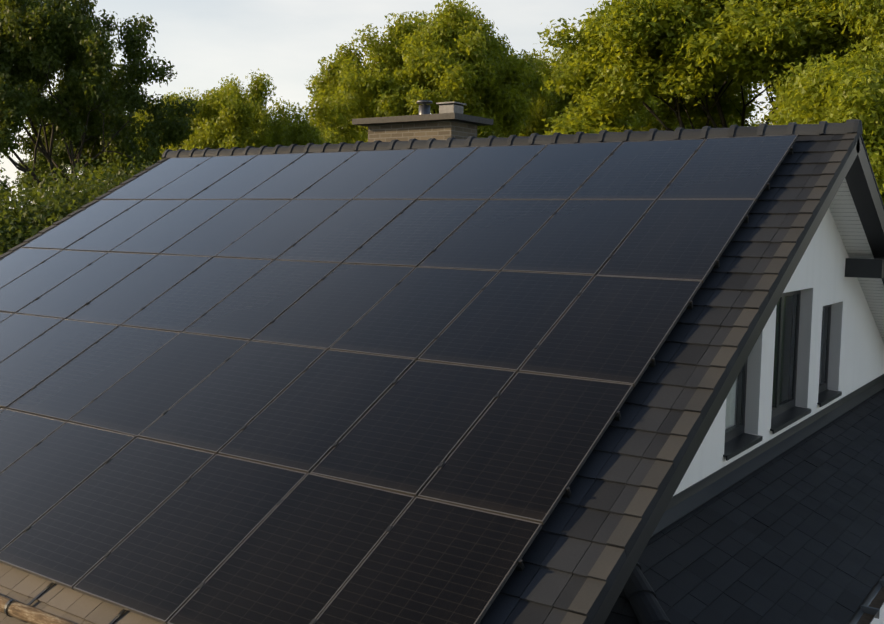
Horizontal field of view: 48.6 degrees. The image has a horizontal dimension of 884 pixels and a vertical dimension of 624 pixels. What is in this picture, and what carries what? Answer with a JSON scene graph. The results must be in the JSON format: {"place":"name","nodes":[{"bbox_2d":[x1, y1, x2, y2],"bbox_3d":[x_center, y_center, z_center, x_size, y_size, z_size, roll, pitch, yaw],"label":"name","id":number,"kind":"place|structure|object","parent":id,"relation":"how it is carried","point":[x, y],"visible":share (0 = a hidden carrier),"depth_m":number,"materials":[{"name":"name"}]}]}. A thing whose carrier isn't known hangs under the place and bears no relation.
{"place":"outdoors","nodes":[
{"label":"outdoors","id":0,"kind":"place"},
{"bbox_2d":[0,0,775,208],"label":"sky","id":1,"kind":"structure","parent":0,"point":[206,42],"materials":[{"name":"white"}]},
{"bbox_3d":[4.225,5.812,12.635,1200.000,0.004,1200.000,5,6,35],"label":"ground","id":2,"kind":"structure","parent":0,"visible":0},
{"bbox_2d":[0,168,62,251],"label":"bush","id":3,"kind":"object","parent":2,"relation":"on","point":[23,206],"visible":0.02,"depth_m":24.13,"materials":[{"name":"green plant"}]},
{"bbox_2d":[0,157,125,254],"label":"bush","id":4,"kind":"object","parent":2,"relation":"on","point":[65,209],"visible":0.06,"depth_m":23.58,"materials":[{"name":"green plant"}]},
{"bbox_2d":[1,147,153,219],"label":"bush","id":5,"kind":"object","parent":2,"relation":"on","point":[115,180],"visible":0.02,"depth_m":32.02,"materials":[{"name":"green plant"}]},
{"bbox_2d":[13,110,148,195],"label":"tree","id":6,"kind":"object","parent":2,"relation":"on","point":[41,162],"visible":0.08,"depth_m":88.24,"materials":[{"name":"green plant"}]},
{"bbox_2d":[0,0,199,202],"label":"tree","id":7,"kind":"object","parent":2,"relation":"on","point":[42,43],"visible":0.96,"depth_m":45.45,"materials":[{"name":"green plant"}]},
{"bbox_2d":[85,91,199,189],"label":"tree","id":8,"kind":"object","parent":2,"relation":"on","point":[172,97],"depth_m":84.19,"materials":[{"name":"green plant"}]},
{"bbox_2d":[144,68,330,169],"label":"tree","id":9,"kind":"object","parent":2,"relation":"on","point":[229,116],"visible":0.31,"depth_m":64.13,"materials":[{"name":"green plant"}]},
{"bbox_2d":[315,117,367,143],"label":"tree","id":10,"kind":"object","parent":2,"relation":"on","point":[326,134],"depth_m":91.30,"materials":[{"name":"green plant"}]},
{"bbox_2d":[303,0,552,143],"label":"tree","id":11,"kind":"object","parent":2,"relation":"on","point":[450,53],"visible":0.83,"depth_m":49.92,"materials":[{"name":"green plant"}]},
{"bbox_2d":[497,0,670,137],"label":"tree","id":12,"kind":"object","parent":2,"relation":"on","point":[546,107],"visible":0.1,"depth_m":58.87,"materials":[{"name":"green plant"}]},
{"bbox_2d":[650,96,761,130],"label":"tree","id":13,"kind":"object","parent":2,"relation":"on","point":[752,124],"visible":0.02,"depth_m":84.38,"materials":[{"name":"green plant"}]},
{"bbox_2d":[536,0,879,134],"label":"tree","id":14,"kind":"object","parent":2,"relation":"on","point":[707,62],"visible":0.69,"depth_m":37.83,"materials":[{"name":"green plant"}]},
{"bbox_2d":[604,374,883,623],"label":"lower roof","id":15,"kind":"structure","parent":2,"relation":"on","point":[786,527],"depth_m":9.49,"materials":[{"name":"tile"}]},
{"bbox_2d":[673,208,883,495],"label":"gable wall","id":16,"kind":"structure","parent":2,"relation":"on","point":[820,269],"depth_m":13.19,"materials":[{"name":"white paint"}]},
{"bbox_2d":[723,288,842,460],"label":"gable windows","id":17,"kind":"structure","parent":16,"relation":"in","point":[739,439],"depth_m":12.69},
{"bbox_2d":[755,43,883,203],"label":"tree","id":18,"kind":"object","parent":2,"relation":"on","point":[852,88],"visible":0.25,"depth_m":28.35,"materials":[{"name":"green plant"}]},
{"bbox_2d":[760,0,883,172],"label":"tree","id":19,"kind":"object","parent":2,"relation":"on","point":[870,33],"visible":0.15,"depth_m":33.79,"materials":[{"name":"green plant"}]},
{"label":"house walls","id":20,"kind":"object","parent":2,"relation":"on","visible":0},
{"bbox_2d":[591,133,883,623],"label":"roof body","id":21,"kind":"structure","parent":20,"relation":"on","point":[853,202],"depth_m":12.00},
{"bbox_2d":[4,582,125,623],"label":"mounting brackets","id":22,"kind":"object","parent":21,"relation":"on","point":[45,589],"visible":0.65,"depth_m":7.89,"materials":[{"name":"black metal"}]},
{"bbox_2d":[0,595,75,623],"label":"rain gutter","id":23,"kind":"object","parent":22,"relation":"on","point":[25,612],"visible":0.93,"depth_m":7.74,"materials":[{"name":"brown metal"}]},
{"bbox_2d":[0,147,792,623],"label":"panel mounting clamps","id":24,"kind":"object","parent":21,"relation":"on","point":[568,491],"visible":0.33,"depth_m":9.50,"materials":[{"name":"grey metal"}]},
{"bbox_2d":[0,135,797,623],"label":"solar panels","id":25,"kind":"object","parent":24,"relation":"on","point":[464,521],"visible":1,"depth_m":10.01,"materials":[{"name":"black glass"}]},
{"bbox_2d":[352,101,492,141],"bbox_3d":[-0.359,-2.572,17.238,2.190,2.105,1.200,5,6,35],"label":"chimney","id":26,"kind":"object","parent":21,"relation":"on","point":[449,120],"visible":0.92,"depth_m":16.71,"materials":[{"name":"brick"}]},
{"bbox_2d":[416,100,432,114],"bbox_3d":[-0.307,-3.537,17.122,0.300,0.320,0.300,5,6,35],"label":"chimney flue","id":27,"kind":"object","parent":26,"relation":"on","point":[424,108],"visible":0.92,"depth_m":17.03,"materials":[{"name":"silver metal"}]},
{"bbox_2d":[0,132,859,623],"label":"roof tiles","id":28,"kind":"object","parent":21,"relation":"on","point":[576,554],"visible":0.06,"depth_m":8.06,"materials":[{"name":"grey tile"}]},
{"bbox_2d":[162,119,862,157],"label":"ridge tiles","id":29,"kind":"object","parent":21,"relation":"on","point":[820,128],"visible":0.9,"depth_m":14.13,"materials":[{"name":"grey tile"}]},
{"bbox_2d":[845,258,883,277],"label":"purlin end","id":30,"kind":"object","parent":21,"relation":"attached to","point":[863,268],"visible":1,"depth_m":14.10,"materials":[{"name":"grey wood"}]}
]}

